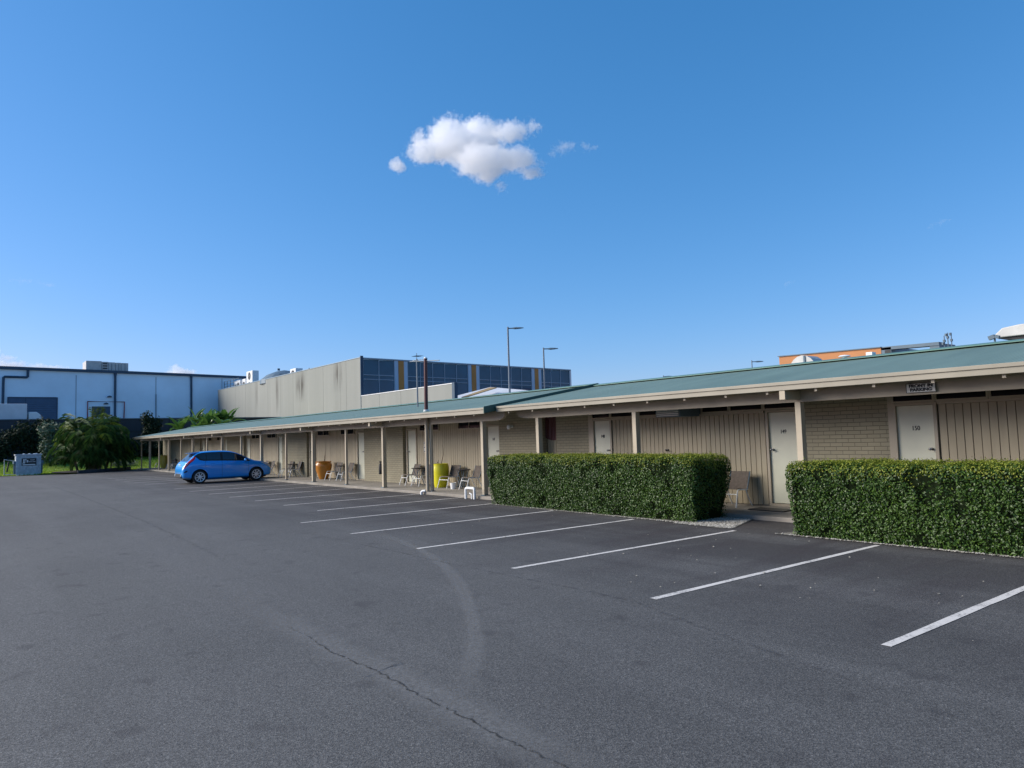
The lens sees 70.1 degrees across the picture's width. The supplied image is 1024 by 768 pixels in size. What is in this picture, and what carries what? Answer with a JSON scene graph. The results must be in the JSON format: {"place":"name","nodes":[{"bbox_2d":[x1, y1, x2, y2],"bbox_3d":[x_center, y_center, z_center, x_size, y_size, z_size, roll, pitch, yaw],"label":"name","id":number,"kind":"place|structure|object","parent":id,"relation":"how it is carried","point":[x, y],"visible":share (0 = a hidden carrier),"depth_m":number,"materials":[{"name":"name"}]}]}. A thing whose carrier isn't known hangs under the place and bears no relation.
{"place":"outdoors","nodes":[
{"label":"outdoors","id":0,"kind":"place"},
{"bbox_2d":[0,404,43,418],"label":"box truck","id":1,"kind":"object","parent":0,"point":[13,411],"visible":0.23,"depth_m":64.85,"materials":[{"name":"white paint"}]},
{"bbox_2d":[0,456,158,475],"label":"lawn","id":2,"kind":"structure","parent":0,"point":[84,464],"depth_m":59.94,"materials":[{"name":"plant"}]},
{"bbox_2d":[0,428,23,461],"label":"shrub","id":3,"kind":"object","parent":2,"relation":"on","point":[7,447],"visible":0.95,"depth_m":60.08,"materials":[{"name":"green plant"}]},
{"bbox_2d":[13,453,43,475],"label":"skip bin","id":4,"kind":"object","parent":2,"relation":"on","point":[28,463],"visible":0.99,"depth_m":51.70,"materials":[{"name":"metal"}]},
{"bbox_2d":[9,417,53,459],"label":"shrub","id":5,"kind":"object","parent":2,"relation":"on","point":[29,441],"visible":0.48,"depth_m":60.84,"materials":[{"name":"green plant"}]},
{"bbox_2d":[36,420,62,465],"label":"shrub","id":6,"kind":"object","parent":2,"relation":"on","point":[47,432],"visible":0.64,"depth_m":59.36,"materials":[{"name":"green plant"}]},
{"bbox_2d":[46,406,138,470],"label":"palm clump","id":7,"kind":"object","parent":2,"relation":"on","point":[99,443],"visible":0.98,"depth_m":54.18,"materials":[{"name":"plant"}]},
{"bbox_2d":[77,467,130,473],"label":"garden edging","id":8,"kind":"object","parent":2,"relation":"on","point":[98,470],"visible":0.91,"depth_m":53.27,"materials":[{"name":"grey concrete"}]},
{"bbox_2d":[122,438,162,456],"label":"shrub","id":9,"kind":"object","parent":2,"relation":"on","point":[146,451],"visible":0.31,"depth_m":65.75,"materials":[{"name":"green plant"}]},
{"bbox_2d":[137,410,162,455],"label":"tree","id":10,"kind":"object","parent":2,"relation":"on","point":[153,426],"visible":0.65,"depth_m":66.51,"materials":[{"name":"green plant"}]},
{"bbox_2d":[164,414,190,430],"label":"banana plant","id":11,"kind":"object","parent":2,"relation":"on","point":[178,425],"visible":0.73,"depth_m":62.74,"materials":[{"name":"green plant"}]},
{"bbox_2d":[178,408,205,422],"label":"banana plant","id":12,"kind":"object","parent":2,"relation":"on","point":[197,416],"visible":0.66,"depth_m":64.60,"materials":[{"name":"green plant"}]},
{"bbox_2d":[188,417,205,426],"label":"banana plant","id":13,"kind":"object","parent":2,"relation":"on","point":[200,423],"visible":0.2,"depth_m":62.16,"materials":[{"name":"green plant"}]},
{"bbox_2d":[194,409,216,424],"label":"banana plant","id":14,"kind":"object","parent":2,"relation":"on","point":[208,419],"visible":0.53,"depth_m":62.98,"materials":[{"name":"green plant"}]},
{"bbox_2d":[212,416,232,423],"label":"banana plant","id":15,"kind":"object","parent":2,"relation":"on","point":[217,420],"visible":0.39,"depth_m":62.23,"materials":[{"name":"green plant"}]},
{"bbox_2d":[212,408,240,419],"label":"banana plant","id":16,"kind":"object","parent":2,"relation":"on","point":[224,413],"visible":0.45,"depth_m":64.72,"materials":[{"name":"green plant"}]},
{"bbox_2d":[0,469,1023,767],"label":"parking lot","id":17,"kind":"structure","parent":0,"point":[146,619],"depth_m":6.26,"materials":[{"name":"grey asphalt"}]},
{"bbox_2d":[175,448,270,483],"bbox_3d":[-13.649,3.802,34.574,4.105,1.624,1.990,1,-5,-38],"label":"blue hatchback","id":18,"kind":"object","parent":17,"relation":"on","point":[199,467],"visible":1,"depth_m":33.72,"materials":[{"name":"blue paint"}]},
{"bbox_2d":[301,504,485,522],"bbox_3d":[-2.535,3.040,17.278,5.090,0.001,0.096,1,-5,-38],"label":"parking line","id":19,"kind":"object","parent":17,"relation":"on","point":[385,514],"visible":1,"depth_m":16.93,"materials":[{"name":"white paint"}]},
{"bbox_2d":[269,616,545,749],"bbox_3d":[-1.433,2.210,6.089,0.618,0.001,7.346,1,-5,-38],"label":"asphalt crack","id":20,"kind":"object","parent":17,"relation":"on","point":[437,691],"visible":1,"depth_m":5.03,"materials":[{"name":"black asphalt"}]},
{"bbox_2d":[319,644,543,757],"bbox_3d":[-0.717,2.114,5.067,0.093,0.001,4.785,1,-5,-38],"label":"asphalt crack","id":21,"kind":"object","parent":17,"relation":"on","point":[438,704],"visible":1,"depth_m":4.67,"materials":[{"name":"black asphalt"}]},
{"bbox_2d":[405,544,482,668],"bbox_3d":[-1.297,2.441,9.383,1.277,0.001,11.066,-1,-4,-13],"label":"tyre scuff","id":22,"kind":"object","parent":17,"relation":"on","point":[464,604],"visible":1,"depth_m":7.57,"materials":[{"name":"grey asphalt"}]},
{"bbox_2d":[350,510,553,533],"bbox_3d":[-1.028,2.842,15.142,5.020,0.001,0.094,1,-5,-38],"label":"parking line","id":23,"kind":"object","parent":17,"relation":"on","point":[448,522],"visible":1,"depth_m":14.94,"materials":[{"name":"white paint"}]},
{"bbox_2d":[464,487,475,498],"bbox_3d":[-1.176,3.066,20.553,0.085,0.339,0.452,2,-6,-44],"label":"stool","id":24,"kind":"object","parent":17,"relation":"on","point":[473,489],"visible":1,"depth_m":20.49,"materials":[{"name":"white plastic"}]},
{"bbox_2d":[417,519,633,548],"bbox_3d":[0.462,2.646,13.029,4.950,0.001,0.094,1,-5,-38],"label":"parking line","id":25,"kind":"object","parent":17,"relation":"on","point":[521,534],"visible":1,"depth_m":12.79,"materials":[{"name":"white paint"}]},
{"bbox_2d":[494,504,752,527],"bbox_3d":[1.988,2.815,16.121,1.430,0.001,7.580,1,-5,-38],"label":"gravel bed","id":26,"kind":"object","parent":17,"relation":"on","point":[623,515],"visible":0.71,"depth_m":15.04,"materials":[{"name":"grey gravel"}]},
{"bbox_2d":[487,451,730,521],"bbox_3d":[1.825,2.204,16.551,1.315,1.346,6.784,1,-5,-38],"label":"hedge","id":27,"kind":"object","parent":26,"relation":"on","point":[688,487],"visible":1,"depth_m":15.24,"materials":[{"name":"green plant"}]},
{"bbox_2d":[513,530,734,568],"bbox_3d":[1.907,2.457,11.007,4.800,0.001,0.095,1,-5,-38],"label":"parking line","id":28,"kind":"object","parent":17,"relation":"on","point":[617,550],"visible":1,"depth_m":10.72,"materials":[{"name":"white paint"}]},
{"bbox_2d":[652,545,879,598],"bbox_3d":[3.361,2.272,9.031,4.800,0.001,0.094,1,-5,-38],"label":"parking line","id":29,"kind":"object","parent":17,"relation":"on","point":[725,581],"visible":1,"depth_m":8.66,"materials":[{"name":"white paint"}]},
{"bbox_2d":[778,532,1023,557],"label":"gravel bed","id":30,"kind":"object","parent":17,"relation":"on","point":[879,543],"visible":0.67,"depth_m":10.86,"materials":[{"name":"grey gravel"}]},
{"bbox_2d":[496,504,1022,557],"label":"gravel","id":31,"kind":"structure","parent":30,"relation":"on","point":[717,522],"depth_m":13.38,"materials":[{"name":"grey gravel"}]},
{"bbox_2d":[785,456,1023,556],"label":"hedge","id":32,"kind":"object","parent":30,"relation":"on","point":[973,505],"visible":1,"depth_m":10.29,"materials":[{"name":"green plant"}]},
{"bbox_2d":[881,586,1023,646],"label":"parking line","id":33,"kind":"object","parent":17,"relation":"on","point":[936,624],"visible":1,"depth_m":6.47,"materials":[{"name":"white paint"}]},
{"bbox_2d":[0,0,1023,385],"label":"sky","id":34,"kind":"structure","parent":0,"point":[643,189],"materials":[{"name":"blue"}]},
{"bbox_2d":[777,342,954,364],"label":"orange building","id":35,"kind":"structure","parent":0,"point":[789,359],"depth_m":60.77,"materials":[{"name":"orange painted wall panels"},{"name":"grey metal"},{"name":"white plastic"}]},
{"bbox_2d":[942,333,952,346],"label":"antenna tower","id":36,"kind":"structure","parent":0,"point":[947,337],"depth_m":55.41,"materials":[{"name":"grey metal"}]},
{"label":"ground","id":37,"kind":"structure","parent":0,"visible":0},
{"bbox_2d":[0,366,245,418],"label":"warehouse","id":38,"kind":"structure","parent":37,"relation":"on","point":[52,393],"depth_m":89.68,"materials":[{"name":"white painted metal panels"},{"name":"dark blue metal trim"}]},
{"bbox_2d":[7,397,57,418],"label":"roller door","id":39,"kind":"structure","parent":38,"relation":"in","point":[47,407],"depth_m":85.20,"materials":[{"name":"blue metal"}]},
{"bbox_2d":[92,406,109,416],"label":"roller door","id":40,"kind":"structure","parent":38,"relation":"in","point":[107,408],"depth_m":89.16,"materials":[{"name":"blue metal"}]},
{"bbox_2d":[83,361,127,370],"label":"rooftop unit","id":41,"kind":"object","parent":38,"relation":"on","point":[95,365],"visible":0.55,"depth_m":91.06,"materials":[{"name":"grey metal"}]},
{"bbox_2d":[0,417,278,459],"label":"fence","id":42,"kind":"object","parent":37,"relation":"on","point":[133,426],"depth_m":68.61,"materials":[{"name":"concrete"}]},
{"bbox_2d":[137,467,494,499],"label":"porch slab","id":43,"kind":"structure","parent":37,"relation":"on","point":[397,487],"depth_m":26.71,"materials":[{"name":"concrete"}]},
{"bbox_2d":[160,455,167,467],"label":"planter","id":44,"kind":"object","parent":43,"relation":"on","point":[163,461],"visible":0.92,"depth_m":55.41,"materials":[{"name":"ceramic"}]},
{"bbox_2d":[316,447,331,478],"bbox_3d":[-8.354,3.446,32.328,0.740,1.531,0.740,1,-5,-38],"label":"planter","id":45,"kind":"object","parent":43,"relation":"on","point":[323,467],"visible":0.91,"depth_m":32.05,"materials":[{"name":"orange ceramic"}]},
{"bbox_2d":[336,463,354,480],"bbox_3d":[-6.999,3.687,30.653,0.660,0.746,0.525,1,-5,-35],"label":"porch chair","id":46,"kind":"object","parent":43,"relation":"on","point":[350,467],"visible":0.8,"depth_m":30.68,"materials":[{"name":"brown metal"}]},
{"bbox_2d":[399,464,421,485],"bbox_3d":[-3.679,3.279,26.364,0.660,0.746,0.525,1,-5,-32],"label":"porch chair","id":47,"kind":"object","parent":43,"relation":"on","point":[416,466],"visible":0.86,"depth_m":26.40,"materials":[{"name":"white metal"}]},
{"bbox_2d":[411,464,429,486],"bbox_3d":[-3.155,3.215,25.683,0.660,0.746,0.525,2,-5,-39],"label":"porch chair","id":48,"kind":"object","parent":43,"relation":"on","point":[424,473],"visible":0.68,"depth_m":25.73,"materials":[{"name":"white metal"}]},
{"bbox_2d":[410,357,439,491],"bbox_3d":[-2.698,1.299,22.984,1.226,4.300,0.197,-5,-5,40],"label":"power pole","id":49,"kind":"object","parent":43,"relation":"on","point":[426,423],"visible":0.8,"depth_m":22.93,"materials":[{"name":"red paint"}]},
{"bbox_2d":[434,450,448,487],"bbox_3d":[-2.413,2.773,24.651,0.570,1.420,0.570,1,-5,-38],"label":"planter","id":50,"kind":"object","parent":43,"relation":"on","point":[441,469],"visible":0.89,"depth_m":24.40,"materials":[{"name":"yellow ceramic"}]},
{"bbox_2d":[437,465,461,488],"bbox_3d":[-2.082,3.079,24.242,0.660,0.746,0.525,2,-6,-43],"label":"porch chair","id":51,"kind":"object","parent":43,"relation":"on","point":[453,473],"visible":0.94,"depth_m":24.34,"materials":[{"name":"metal"}]},
{"bbox_2d":[455,469,470,487],"bbox_3d":[-1.599,3.095,23.831,0.513,0.620,0.513,1,-5,-38],"label":"porch table","id":52,"kind":"object","parent":43,"relation":"on","point":[457,470],"visible":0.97,"depth_m":23.79,"materials":[{"name":"black metal"}]},
{"bbox_2d":[459,465,481,488],"bbox_3d":[-1.305,2.989,23.309,0.660,0.746,0.525,1,-5,-32],"label":"porch chair","id":53,"kind":"object","parent":43,"relation":"on","point":[477,472],"visible":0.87,"depth_m":23.37,"materials":[{"name":"brown metal"}]},
{"bbox_2d":[132,383,600,495],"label":"motel wing","id":54,"kind":"structure","parent":37,"relation":"on","point":[468,432],"depth_m":27.82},
{"bbox_2d":[246,437,250,458],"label":"door","id":55,"kind":"structure","parent":54,"relation":"in","point":[248,440],"depth_m":42.05,"materials":[{"name":"beige paint"}]},
{"bbox_2d":[278,436,281,474],"bbox_3d":[-11.984,3.708,37.888,0.185,2.020,0.780,1,-5,-38],"label":"door","id":56,"kind":"structure","parent":54,"relation":"in","point":[279,437],"depth_m":38.04,"materials":[{"name":"beige paint"}]},
{"bbox_2d":[309,434,316,476],"bbox_3d":[-9.421,3.394,34.576,0.185,2.020,0.760,1,-5,-38],"label":"door","id":57,"kind":"structure","parent":54,"relation":"in","point":[310,450],"depth_m":34.80,"materials":[{"name":"beige paint"}]},
{"bbox_2d":[317,431,329,435],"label":"window","id":58,"kind":"structure","parent":54,"relation":"in","point":[319,433],"depth_m":33.59,"materials":[{"name":"black glass"}]},
{"bbox_2d":[340,429,354,434],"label":"window","id":59,"kind":"structure","parent":54,"relation":"in","point":[351,431],"depth_m":31.44,"materials":[{"name":"black glass"}]},
{"bbox_2d":[357,432,364,479],"bbox_3d":[-6.277,3.008,30.514,0.185,2.020,0.780,1,-5,-38],"label":"door","id":60,"kind":"structure","parent":54,"relation":"in","point":[360,435],"depth_m":30.63,"materials":[{"name":"beige paint"}]},
{"bbox_2d":[406,429,417,483],"bbox_3d":[-3.714,2.694,27.202,0.185,2.020,0.760,1,-5,-38],"label":"door","id":61,"kind":"structure","parent":54,"relation":"in","point":[411,436],"depth_m":27.29,"materials":[{"name":"beige paint"}]},
{"bbox_2d":[412,353,423,406],"bbox_3d":[-3.503,-0.121,27.556,0.315,2.130,0.727,1,-5,-38],"label":"antenna mast","id":62,"kind":"object","parent":54,"relation":"on","point":[416,356],"visible":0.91,"depth_m":27.66,"materials":[{"name":"grey metal"}]},
{"bbox_2d":[419,424,439,430],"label":"window","id":63,"kind":"structure","parent":54,"relation":"in","point":[436,427],"depth_m":26.00,"materials":[{"name":"black glass"}]},
{"bbox_2d":[457,422,479,429],"bbox_3d":[-1.423,1.289,24.233,0.060,0.420,1.350,1,-5,-38],"label":"window","id":64,"kind":"structure","parent":54,"relation":"in","point":[467,425],"depth_m":24.21,"materials":[{"name":"black glass"}]},
{"bbox_2d":[486,425,499,488],"bbox_3d":[-0.571,2.308,23.141,0.185,2.020,0.780,1,-5,-38],"label":"door","id":65,"kind":"structure","parent":54,"relation":"in","point":[493,448],"depth_m":23.24,"materials":[{"name":"beige paint"}]},
{"bbox_2d":[545,417,555,439],"bbox_3d":[1.159,1.186,21.406,0.070,0.934,0.563,1,-5,-38],"label":"shade cloth","id":66,"kind":"object","parent":54,"relation":"hanging from","point":[550,428],"visible":0.63,"depth_m":21.43,"materials":[{"name":"red fabric"}]},
{"bbox_2d":[218,356,571,416],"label":"office building","id":67,"kind":"structure","parent":37,"relation":"on","point":[360,382],"depth_m":69.34,"materials":[{"name":"concrete"}]},
{"bbox_2d":[246,370,258,382],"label":"condenser unit","id":68,"kind":"object","parent":67,"relation":"on","point":[252,376],"visible":0.56,"depth_m":90.99,"materials":[{"name":"white plastic"}]},
{"bbox_2d":[260,368,289,383],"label":"roof vent","id":69,"kind":"object","parent":67,"relation":"on","point":[278,372],"visible":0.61,"depth_m":82.09,"materials":[{"name":"silver metal"}]},
{"bbox_2d":[363,359,378,394],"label":"window","id":70,"kind":"structure","parent":67,"relation":"in","point":[370,366],"depth_m":63.39,"materials":[{"name":"blue glass"}]},
{"bbox_2d":[379,360,393,392],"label":"window","id":71,"kind":"structure","parent":67,"relation":"in","point":[385,367],"depth_m":64.31,"materials":[{"name":"blue glass"}]},
{"bbox_2d":[408,362,419,388],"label":"window","id":72,"kind":"structure","parent":67,"relation":"in","point":[411,365],"depth_m":65.97,"materials":[{"name":"blue glass"}]},
{"bbox_2d":[420,363,431,386],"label":"window","id":73,"kind":"structure","parent":67,"relation":"in","point":[429,365],"depth_m":66.94,"materials":[{"name":"blue glass"}]},
{"bbox_2d":[433,363,443,384],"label":"window","id":74,"kind":"structure","parent":67,"relation":"in","point":[438,369],"depth_m":67.63,"materials":[{"name":"blue glass"}]},
{"bbox_2d":[445,364,455,383],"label":"window","id":75,"kind":"structure","parent":67,"relation":"in","point":[450,369],"depth_m":68.45,"materials":[{"name":"blue glass"}]},
{"bbox_2d":[457,365,467,394],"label":"window","id":76,"kind":"structure","parent":67,"relation":"in","point":[461,369],"depth_m":69.22,"materials":[{"name":"blue glass"}]},
{"bbox_2d":[479,366,489,389],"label":"window","id":77,"kind":"structure","parent":67,"relation":"in","point":[484,370],"depth_m":70.84,"materials":[{"name":"blue glass"}]},
{"bbox_2d":[490,367,500,387],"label":"window","id":78,"kind":"structure","parent":67,"relation":"in","point":[494,371],"depth_m":71.62,"materials":[{"name":"blue glass"}]},
{"bbox_2d":[501,367,510,388],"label":"window","id":79,"kind":"structure","parent":67,"relation":"in","point":[504,370],"depth_m":72.36,"materials":[{"name":"blue glass"}]},
{"bbox_2d":[511,368,520,389],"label":"window","id":80,"kind":"structure","parent":67,"relation":"in","point":[516,372],"depth_m":73.21,"materials":[{"name":"blue glass"}]},
{"bbox_2d":[522,368,530,389],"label":"window","id":81,"kind":"structure","parent":67,"relation":"in","point":[526,373],"depth_m":73.99,"materials":[{"name":"blue glass"}]},
{"bbox_2d":[541,369,550,388],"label":"window","id":82,"kind":"structure","parent":67,"relation":"in","point":[547,372],"depth_m":75.63,"materials":[{"name":"blue glass"}]},
{"bbox_2d":[551,370,559,387],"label":"window","id":83,"kind":"structure","parent":67,"relation":"in","point":[555,374],"depth_m":76.40,"materials":[{"name":"blue glass"}]},
{"bbox_2d":[560,370,568,386],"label":"window","id":84,"kind":"structure","parent":67,"relation":"in","point":[564,374],"depth_m":77.18,"materials":[{"name":"blue glass"}]},
{"bbox_2d":[458,387,528,397],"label":"shed","id":85,"kind":"structure","parent":37,"relation":"on","point":[489,391],"depth_m":56.09,"materials":[{"name":"white metal"}]},
{"bbox_2d":[507,327,523,391],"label":"street lamp","id":86,"kind":"object","parent":37,"relation":"on","point":[509,383],"visible":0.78,"depth_m":54.86,"materials":[{"name":"grey metal"}]},
{"bbox_2d":[543,348,557,388],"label":"street lamp","id":87,"kind":"object","parent":37,"relation":"on","point":[544,364],"visible":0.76,"depth_m":67.85,"materials":[{"name":"grey metal"}]},
{"bbox_2d":[721,503,795,522],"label":"porch slab","id":88,"kind":"structure","parent":37,"relation":"on","point":[741,511],"depth_m":14.29,"materials":[{"name":"concrete"}]},
{"bbox_2d":[726,471,752,507],"bbox_3d":[4.771,2.263,15.726,0.660,0.746,0.525,2,-5,-40],"label":"porch chair","id":89,"kind":"object","parent":88,"relation":"on","point":[739,480],"visible":0.73,"depth_m":15.84,"materials":[{"name":"brown metal"}]},
{"bbox_2d":[748,507,790,511],"bbox_3d":[5.230,2.531,14.713,0.450,0.020,0.800,1,-5,-38],"label":"door mat","id":90,"kind":"object","parent":88,"relation":"on","point":[771,509],"depth_m":14.64,"materials":[{"name":"black rubber"}]},
{"bbox_2d":[496,339,1023,506],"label":"motel wing","id":91,"kind":"structure","parent":37,"relation":"on","point":[765,425],"depth_m":14.42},
{"bbox_2d":[591,414,609,418],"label":"window","id":92,"kind":"structure","parent":91,"relation":"in","point":[595,416],"depth_m":19.69,"materials":[{"name":"black glass"}]},
{"bbox_2d":[591,419,613,453],"bbox_3d":[2.455,1.959,19.607,0.185,2.030,0.740,1,-5,-38],"label":"door","id":93,"kind":"structure","parent":91,"relation":"in","point":[602,429],"depth_m":19.66,"materials":[{"name":"beige paint"}]},
{"bbox_2d":[610,411,655,417],"bbox_3d":[3.135,0.540,18.743,0.060,0.625,1.695,1,-5,-38],"label":"window","id":94,"kind":"structure","parent":91,"relation":"in","point":[645,413],"depth_m":18.84,"materials":[{"name":"black glass"}]},
{"bbox_2d":[656,408,699,417],"bbox_3d":[3.903,0.603,17.172,0.780,0.340,0.730,1,-5,-38],"label":"window","id":95,"kind":"structure","parent":91,"relation":"attached to","point":[680,413],"depth_m":16.90,"materials":[{"name":"glass"}]},
{"bbox_2d":[701,406,728,413],"bbox_3d":[4.656,0.354,16.777,0.060,0.625,0.770,1,-5,-38],"label":"window","id":96,"kind":"structure","parent":91,"relation":"in","point":[712,409],"depth_m":16.75,"materials":[{"name":"black glass"}]},
{"bbox_2d":[728,404,762,411],"bbox_3d":[5.158,0.292,16.129,0.060,0.625,0.865,1,-5,-38],"label":"window","id":97,"kind":"structure","parent":91,"relation":"in","point":[743,408],"depth_m":16.10,"materials":[{"name":"black glass"}]},
{"bbox_2d":[763,402,794,409],"bbox_3d":[5.674,0.229,15.462,0.060,0.625,0.815,1,-5,-38],"label":"window","id":98,"kind":"structure","parent":91,"relation":"in","point":[779,406],"depth_m":15.46,"materials":[{"name":"black glass"}]},
{"bbox_2d":[765,409,797,506],"bbox_3d":[5.739,1.556,15.365,0.185,2.030,0.780,1,-5,-38],"label":"door","id":99,"kind":"structure","parent":91,"relation":"in","point":[780,425],"depth_m":15.46,"materials":[{"name":"beige paint"}]},
{"bbox_2d":[891,394,934,403],"bbox_3d":[7.311,0.028,13.347,0.060,0.625,0.750,1,-5,-38],"label":"window","id":100,"kind":"structure","parent":91,"relation":"in","point":[929,397],"depth_m":13.32,"materials":[{"name":"black glass"}]},
{"bbox_2d":[891,402,941,461],"bbox_3d":[7.372,1.356,13.255,0.185,2.030,0.770,1,-5,-38],"label":"door","id":101,"kind":"structure","parent":91,"relation":"in","point":[916,429],"depth_m":13.29,"materials":[{"name":"beige paint"}]},
{"bbox_2d":[906,382,935,392],"bbox_3d":[6.532,0.036,11.649,0.053,0.198,0.451,1,-5,-38],"label":"parking sign","id":102,"kind":"object","parent":91,"relation":"attached to","point":[920,387],"visible":1,"depth_m":11.63,"materials":[{"name":"white plastic"}]},
{"bbox_2d":[934,391,988,400],"bbox_3d":[7.804,-0.032,12.710,0.060,0.625,0.855,1,-5,-38],"label":"window","id":103,"kind":"structure","parent":91,"relation":"in","point":[979,394],"depth_m":12.67,"materials":[{"name":"black glass"}]},
{"bbox_2d":[988,389,1023,398],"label":"window","id":104,"kind":"structure","parent":91,"relation":"in","point":[1010,393],"depth_m":12.14,"materials":[{"name":"black glass"}]},
{"bbox_3d":[14.876,0.755,18.353,10.400,3.655,29.700,1,-5,-38],"label":"rear wing","id":105,"kind":"object","parent":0,"visible":0},
{"bbox_2d":[792,355,821,362],"bbox_3d":[10.538,-0.653,26.034,0.740,0.720,1.141,1,-5,-38],"label":"barrel vent","id":106,"kind":"object","parent":105,"relation":"on","point":[801,358],"visible":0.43,"depth_m":25.83,"materials":[{"name":"white metal"}]},
{"bbox_2d":[995,324,1023,339],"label":"roof cowl","id":107,"kind":"object","parent":105,"relation":"on","point":[1014,332],"visible":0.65,"depth_m":20.50,"materials":[{"name":"white plastic"}]},
{"label":"passage floor","id":108,"kind":"structure","parent":0,"visible":0},
{"bbox_2d":[548,439,556,458],"bbox_3d":[1.280,2.342,21.384,0.121,1.650,0.525,1,-5,-38],"label":"breezeway screen","id":109,"kind":"object","parent":108,"relation":"on","point":[552,446],"visible":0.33,"depth_m":21.42,"materials":[{"name":"grey metal"}]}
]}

